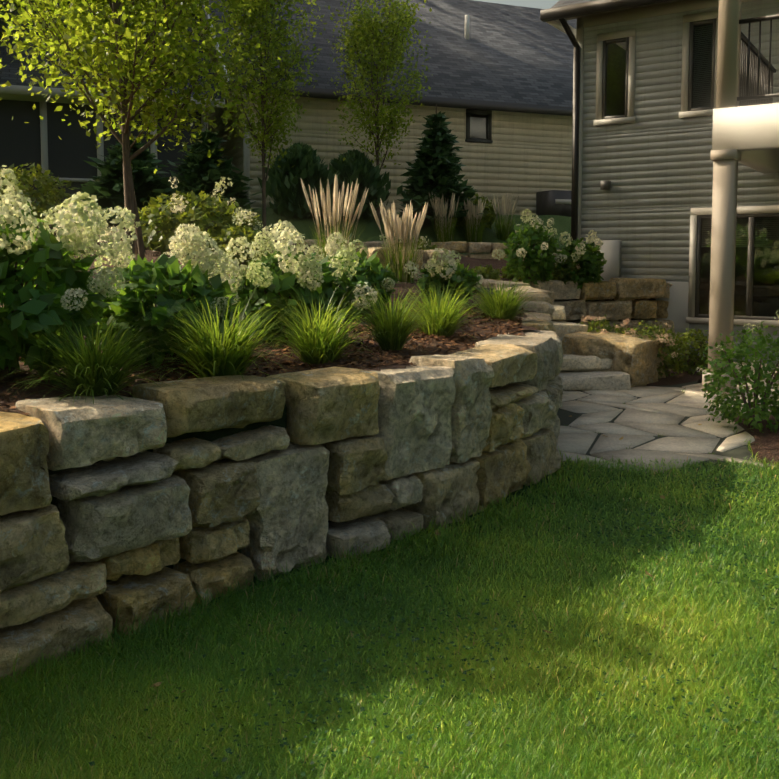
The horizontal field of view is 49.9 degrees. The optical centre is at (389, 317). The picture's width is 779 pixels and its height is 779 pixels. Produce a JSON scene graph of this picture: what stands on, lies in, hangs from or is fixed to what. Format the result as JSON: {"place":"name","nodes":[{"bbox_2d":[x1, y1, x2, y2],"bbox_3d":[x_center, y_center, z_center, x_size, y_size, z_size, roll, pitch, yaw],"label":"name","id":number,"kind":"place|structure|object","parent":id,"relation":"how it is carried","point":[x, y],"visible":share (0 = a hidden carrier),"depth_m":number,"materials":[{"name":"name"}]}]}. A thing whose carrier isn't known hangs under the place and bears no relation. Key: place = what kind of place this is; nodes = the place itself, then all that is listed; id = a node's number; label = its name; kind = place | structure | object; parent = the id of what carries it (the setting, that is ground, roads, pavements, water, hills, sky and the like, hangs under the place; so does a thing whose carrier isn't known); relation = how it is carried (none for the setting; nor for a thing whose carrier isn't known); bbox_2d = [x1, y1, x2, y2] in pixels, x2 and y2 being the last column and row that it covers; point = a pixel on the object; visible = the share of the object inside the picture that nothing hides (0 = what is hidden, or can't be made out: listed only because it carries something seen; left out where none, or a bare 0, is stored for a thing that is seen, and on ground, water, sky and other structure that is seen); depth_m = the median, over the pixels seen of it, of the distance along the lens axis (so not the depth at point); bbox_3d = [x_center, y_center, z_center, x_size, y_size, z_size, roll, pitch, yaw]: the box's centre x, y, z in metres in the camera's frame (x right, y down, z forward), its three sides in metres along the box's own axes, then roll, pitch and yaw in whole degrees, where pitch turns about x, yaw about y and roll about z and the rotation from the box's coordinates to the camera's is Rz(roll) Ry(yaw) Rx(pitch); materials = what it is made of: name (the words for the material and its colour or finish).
{"place":"outdoors","nodes":[
{"label":"outdoors","id":0,"kind":"place"},
{"bbox_2d":[181,0,558,8],"label":"sky","id":1,"kind":"structure","parent":0,"point":[540,4],"materials":[{"name":"grey"}]},
{"bbox_2d":[0,162,778,427],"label":"shrub","id":2,"kind":"object","parent":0,"point":[167,224],"depth_m":10.91,"materials":[{"name":"plant"}]},
{"bbox_2d":[0,200,778,421],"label":"terrain","id":3,"kind":"structure","parent":0,"point":[560,224],"depth_m":8.62,"materials":[{"name":"brown soil"}]},
{"bbox_2d":[0,0,64,46],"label":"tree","id":4,"kind":"object","parent":3,"relation":"on","point":[8,11],"depth_m":14.63,"materials":[{"name":"green plant"}]},
{"bbox_2d":[0,1,221,98],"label":"porch roof","id":5,"kind":"structure","parent":3,"relation":"on","point":[10,70],"depth_m":18.84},
{"bbox_2d":[0,84,224,193],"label":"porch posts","id":6,"kind":"object","parent":3,"relation":"on","point":[17,92],"visible":0.08,"depth_m":18.14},
{"bbox_2d":[0,99,201,202],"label":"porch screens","id":7,"kind":"object","parent":6,"relation":"attached to","point":[68,153],"visible":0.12,"depth_m":18.36,"materials":[{"name":"black"}]},
{"bbox_2d":[72,131,189,225],"bbox_3d":[-4.067,-2.151,13.330,2.299,1.606,2.290,0,4,-1],"label":"conifer","id":8,"kind":"object","parent":3,"relation":"on","point":[106,187],"depth_m":13.06,"materials":[{"name":"green plant"}]},
{"bbox_2d":[0,0,280,259],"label":"tree","id":9,"kind":"object","parent":3,"relation":"on","point":[183,23],"depth_m":8.94,"materials":[{"name":"green plant"}]},
{"bbox_2d":[166,124,260,218],"bbox_3d":[-3.284,-2.558,15.261,1.912,1.890,1.859,0,4,-1],"label":"conifer","id":10,"kind":"object","parent":3,"relation":"on","point":[200,170],"depth_m":14.96,"materials":[{"name":"green plant"}]},
{"bbox_2d":[0,174,518,282],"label":"reed plumes","id":11,"kind":"object","parent":3,"relation":"on","point":[405,227],"visible":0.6,"depth_m":10.37,"materials":[{"name":"beige plant"}]},
{"bbox_2d":[0,298,522,414],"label":"mulch chips","id":12,"kind":"object","parent":3,"relation":"on","point":[5,394],"visible":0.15,"depth_m":5.07,"materials":[{"name":"brown wood"}]},
{"bbox_2d":[9,213,519,282],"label":"reed blades","id":13,"kind":"object","parent":3,"relation":"on","point":[478,234],"visible":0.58,"depth_m":10.66,"materials":[{"name":"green plant"}]},
{"bbox_2d":[201,0,332,235],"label":"columnar tree","id":14,"kind":"object","parent":3,"relation":"on","point":[289,81],"depth_m":14.90,"materials":[{"name":"green plant"}]},
{"bbox_2d":[3,278,547,403],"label":"fountain grass","id":15,"kind":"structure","parent":3,"relation":"on","point":[218,349],"depth_m":4.15,"materials":[{"name":"green plant"}]},
{"bbox_2d":[258,142,342,218],"bbox_3d":[-1.811,-2.814,17.387,1.741,1.644,1.742,0,4,-1],"label":"shrub","id":16,"kind":"object","parent":3,"relation":"on","point":[284,188],"visible":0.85,"depth_m":16.95,"materials":[{"name":"green plant"}]},
{"bbox_2d":[0,165,606,387],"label":"hydrangea","id":17,"kind":"object","parent":3,"relation":"on","point":[161,274],"depth_m":4.34,"materials":[{"name":"plant"}]},
{"bbox_2d":[326,149,390,219],"bbox_3d":[-0.771,-2.836,18.027,1.623,1.552,1.604,0,4,-1],"label":"shrub","id":18,"kind":"object","parent":3,"relation":"on","point":[355,164],"visible":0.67,"depth_m":17.69,"materials":[{"name":"green plant"}]},
{"bbox_2d":[320,0,431,221],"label":"columnar tree","id":19,"kind":"object","parent":3,"relation":"on","point":[375,44],"depth_m":17.75,"materials":[{"name":"green plant"}]},
{"bbox_2d":[200,18,572,215],"bbox_3d":[1.786,-6.429,26.880,15.016,7.306,10.016,-2,4,-21],"label":"house siding","id":20,"kind":"object","parent":3,"relation":"on","point":[527,156],"visible":0.19,"depth_m":21.84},
{"bbox_2d":[186,0,570,203],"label":"house trim","id":21,"kind":"structure","parent":20,"relation":"attached to","point":[246,155],"depth_m":19.73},
{"bbox_2d":[191,0,576,106],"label":"house roof","id":22,"kind":"structure","parent":20,"relation":"on","point":[512,54],"depth_m":23.27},
{"bbox_2d":[228,81,572,216],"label":"house fascia","id":23,"kind":"structure","parent":20,"relation":"attached to","point":[545,203],"depth_m":21.31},
{"bbox_2d":[465,109,492,142],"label":"house window frames","id":24,"kind":"structure","parent":20,"relation":"attached to","point":[488,113],"depth_m":21.82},
{"bbox_2d":[470,114,486,137],"bbox_3d":[2.310,-4.972,21.864,0.480,0.610,0.174,0,4,-1],"label":"window pane","id":25,"kind":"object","parent":24,"relation":"in","point":[476,127],"visible":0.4,"depth_m":21.87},
{"bbox_2d":[360,247,451,279],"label":"tier wall","id":26,"kind":"structure","parent":3,"relation":"on","point":[426,256],"depth_m":10.99,"materials":[{"name":"stone"}]},
{"bbox_2d":[292,239,532,260],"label":"tier wall","id":27,"kind":"structure","parent":3,"relation":"on","point":[486,249],"depth_m":16.26,"materials":[{"name":"stone"}]},
{"bbox_2d":[396,104,482,229],"bbox_3d":[1.062,-3.224,18.033,1.902,2.692,1.961,0,4,-1],"label":"conifer","id":28,"kind":"object","parent":3,"relation":"on","point":[429,173],"depth_m":17.76,"materials":[{"name":"green plant"}]},
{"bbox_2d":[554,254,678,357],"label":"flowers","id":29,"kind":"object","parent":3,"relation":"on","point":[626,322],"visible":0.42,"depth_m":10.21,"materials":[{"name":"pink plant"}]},
{"bbox_2d":[0,381,778,778],"bbox_3d":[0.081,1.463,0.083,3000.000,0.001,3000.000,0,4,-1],"label":"lawn ground","id":30,"kind":"structure","parent":0,"point":[547,521],"depth_m":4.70,"materials":[{"name":"green plant"}]},
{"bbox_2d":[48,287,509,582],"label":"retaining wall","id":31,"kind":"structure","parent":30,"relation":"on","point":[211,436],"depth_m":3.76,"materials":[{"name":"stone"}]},
{"bbox_2d":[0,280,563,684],"bbox_3d":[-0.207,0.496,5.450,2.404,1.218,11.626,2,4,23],"label":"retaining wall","id":32,"kind":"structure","parent":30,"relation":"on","point":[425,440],"depth_m":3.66,"materials":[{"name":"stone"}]},
{"bbox_2d":[88,468,778,778],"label":"grass blades","id":33,"kind":"object","parent":30,"relation":"on","point":[409,737],"visible":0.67,"depth_m":2.87,"materials":[{"name":"green plant"}]},
{"bbox_2d":[552,305,630,390],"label":"stone steps","id":34,"kind":"structure","parent":30,"relation":"on","point":[580,373],"depth_m":9.53,"materials":[{"name":"grey stone"}]},
{"bbox_2d":[535,288,554,304],"bbox_3d":[1.867,-0.182,11.125,0.594,0.393,0.563,-3,5,-32],"label":"boulder","id":35,"kind":"object","parent":34,"relation":"on","point":[551,294],"visible":0.08,"depth_m":11.04,"materials":[{"name":"stone"}]},
{"bbox_2d":[519,278,674,354],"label":"tier wall","id":36,"kind":"structure","parent":30,"relation":"on","point":[624,294],"depth_m":11.94,"materials":[{"name":"stone"}]},
{"bbox_2d":[559,298,655,322],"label":"stone wall","id":37,"kind":"structure","parent":36,"relation":"attached to","point":[606,300],"depth_m":12.07,"materials":[{"name":"stone"}]},
{"bbox_2d":[562,331,666,386],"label":"boulder steps","id":38,"kind":"structure","parent":30,"relation":"on","point":[636,358],"depth_m":9.61,"materials":[{"name":"stone"}]},
{"bbox_2d":[557,365,778,462],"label":"joint","id":39,"kind":"object","parent":30,"relation":"on","point":[740,452],"visible":0.04,"depth_m":6.88,"materials":[{"name":"grey"}]},
{"bbox_2d":[557,362,778,472],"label":"patio flagstones","id":40,"kind":"object","parent":39,"relation":"on","point":[650,412],"visible":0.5,"depth_m":7.19,"materials":[{"name":"grey stone"}]},
{"bbox_2d":[150,415,701,692],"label":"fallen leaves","id":41,"kind":"object","parent":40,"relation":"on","point":[437,533],"visible":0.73,"depth_m":3.73,"materials":[{"name":"green plant"}]},
{"bbox_2d":[564,383,734,454],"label":"patio joint weeds","id":42,"kind":"object","parent":40,"relation":"on","point":[657,432],"visible":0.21,"depth_m":7.00,"materials":[{"name":"green plant"}]},
{"bbox_2d":[646,359,701,385],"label":"bed mulch","id":43,"kind":"object","parent":30,"relation":"on","point":[681,378],"visible":0.08,"depth_m":10.10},
{"bbox_2d":[581,0,778,363],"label":"house siding","id":44,"kind":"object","parent":30,"relation":"on","point":[653,163],"visible":0.52,"depth_m":12.22,"materials":[{"name":"grey wood"}]},
{"bbox_2d":[592,240,688,358],"bbox_3d":[3.561,-0.278,12.506,1.750,1.740,0.138,3,5,34],"label":"house foundation","id":45,"kind":"object","parent":44,"relation":"attached to","point":[677,308],"visible":0.25,"depth_m":12.21,"materials":[{"name":"grey concrete"}]},
{"bbox_2d":[540,0,778,241],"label":"gutter and railing","id":46,"kind":"object","parent":44,"relation":"attached to","point":[761,73],"visible":0.69,"depth_m":11.84,"materials":[{"name":"metal"}]},
{"bbox_2d":[546,0,778,326],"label":"house trim","id":47,"kind":"structure","parent":44,"relation":"attached to","point":[751,133],"depth_m":11.87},
{"bbox_2d":[600,18,778,320],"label":"window frames","id":48,"kind":"structure","parent":44,"relation":"attached to","point":[605,185],"depth_m":11.87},
{"bbox_2d":[606,24,778,316],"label":"window glass","id":49,"kind":"object","parent":48,"relation":"in","point":[742,252],"visible":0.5,"depth_m":11.77,"materials":[{"name":"black glass"}]},
{"bbox_2d":[693,25,778,246],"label":"house blinds","id":50,"kind":"object","parent":44,"relation":"attached to","point":[771,235],"depth_m":11.84,"materials":[{"name":"grey"}]},
{"bbox_2d":[733,414,778,464],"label":"bed mulch","id":51,"kind":"object","parent":30,"relation":"on","point":[765,444],"visible":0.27,"depth_m":6.63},
{"bbox_2d":[699,321,778,432],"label":"plant leaves","id":52,"kind":"object","parent":51,"relation":"on","point":[743,348],"visible":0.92,"depth_m":6.95,"materials":[{"name":"green plant"}]},
{"bbox_2d":[551,0,595,7],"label":"house roof","id":53,"kind":"structure","parent":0,"point":[560,3],"depth_m":12.68,"materials":[{"name":"grey"}]},
{"bbox_2d":[616,23,778,326],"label":"house interior","id":54,"kind":"object","parent":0,"point":[759,255],"depth_m":14.33,"materials":[{"name":"black"}]},
{"bbox_2d":[702,0,741,393],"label":"house deck posts","id":55,"kind":"object","parent":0,"point":[723,236],"visible":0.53,"depth_m":8.96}
]}

